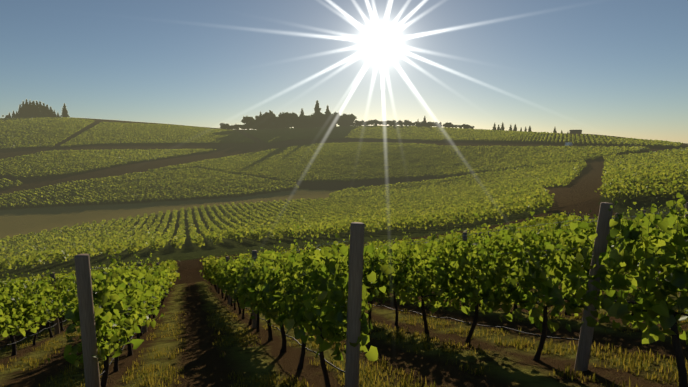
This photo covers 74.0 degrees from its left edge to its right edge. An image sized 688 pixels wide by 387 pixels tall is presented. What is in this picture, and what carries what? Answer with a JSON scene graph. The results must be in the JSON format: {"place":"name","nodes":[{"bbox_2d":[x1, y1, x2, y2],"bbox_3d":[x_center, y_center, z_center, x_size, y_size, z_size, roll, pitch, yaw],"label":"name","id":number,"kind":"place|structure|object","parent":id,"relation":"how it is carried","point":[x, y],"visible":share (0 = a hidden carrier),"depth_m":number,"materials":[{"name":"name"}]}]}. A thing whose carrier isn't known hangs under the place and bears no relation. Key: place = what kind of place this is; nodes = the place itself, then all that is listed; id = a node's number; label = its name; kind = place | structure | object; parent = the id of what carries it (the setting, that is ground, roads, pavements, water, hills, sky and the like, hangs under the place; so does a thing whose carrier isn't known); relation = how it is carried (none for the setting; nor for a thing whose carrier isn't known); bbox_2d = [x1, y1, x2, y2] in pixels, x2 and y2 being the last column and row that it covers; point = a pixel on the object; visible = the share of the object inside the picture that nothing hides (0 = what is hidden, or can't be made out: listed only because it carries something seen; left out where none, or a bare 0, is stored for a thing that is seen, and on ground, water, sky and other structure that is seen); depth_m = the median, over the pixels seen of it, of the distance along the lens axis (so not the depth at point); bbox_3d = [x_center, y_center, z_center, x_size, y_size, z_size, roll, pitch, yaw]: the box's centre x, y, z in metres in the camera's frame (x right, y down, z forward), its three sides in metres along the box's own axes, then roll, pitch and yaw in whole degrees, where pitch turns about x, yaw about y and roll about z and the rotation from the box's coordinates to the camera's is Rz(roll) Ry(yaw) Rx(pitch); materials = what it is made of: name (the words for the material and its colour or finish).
{"place":"outdoors","nodes":[
{"label":"outdoors","id":0,"kind":"place"},
{"bbox_2d":[0,209,597,308],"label":"vine leaves","id":1,"kind":"object","parent":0,"point":[209,264],"visible":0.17,"depth_m":25.45,"materials":[{"name":"green plant"}]},
{"bbox_2d":[4,212,681,333],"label":"trellis wires","id":2,"kind":"object","parent":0,"point":[451,256],"visible":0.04,"depth_m":7.05,"materials":[{"name":"grey metal"}]},
{"bbox_2d":[0,117,687,386],"bbox_3d":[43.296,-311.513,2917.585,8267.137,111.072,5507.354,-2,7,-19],"label":"ground","id":3,"kind":"structure","parent":0,"point":[194,295],"depth_m":10.81,"materials":[{"name":"brown soil"}]},
{"bbox_2d":[0,268,657,375],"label":"drip tubes","id":4,"kind":"object","parent":3,"relation":"on","point":[368,304],"visible":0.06,"depth_m":6.73,"materials":[{"name":"black plastic"}]},
{"bbox_2d":[0,270,687,386],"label":"grass tufts","id":5,"kind":"object","parent":3,"relation":"on","point":[403,384],"visible":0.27,"depth_m":6.49,"materials":[{"name":"green plant"}]},
{"bbox_2d":[0,117,687,271],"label":"vine rows","id":6,"kind":"object","parent":3,"relation":"on","point":[495,193],"visible":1,"depth_m":216.63,"materials":[{"name":"green plant"}]},
{"bbox_2d":[9,261,687,386],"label":"grapevine trunks","id":7,"kind":"object","parent":3,"relation":"on","point":[682,371],"visible":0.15,"depth_m":6.75,"materials":[{"name":"brown wood"}]},
{"bbox_2d":[0,179,687,366],"bbox_3d":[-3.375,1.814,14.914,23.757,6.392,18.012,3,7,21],"label":"vine leaves","id":8,"kind":"object","parent":7,"relation":"attached to","point":[145,287],"visible":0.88,"depth_m":5.92,"materials":[{"name":"green plant"}]},
{"bbox_2d":[41,202,687,386],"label":"trellis posts","id":9,"kind":"object","parent":3,"relation":"on","point":[87,315],"visible":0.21,"depth_m":4.83,"materials":[{"name":"wood"}]},
{"bbox_2d":[569,131,581,133],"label":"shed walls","id":10,"kind":"structure","parent":3,"relation":"on","point":[578,132],"depth_m":380.34,"materials":[{"name":"grey"}]},
{"bbox_2d":[0,0,687,142],"label":"sky","id":11,"kind":"structure","parent":0,"point":[619,68],"materials":[{"name":"blue"}]}
]}

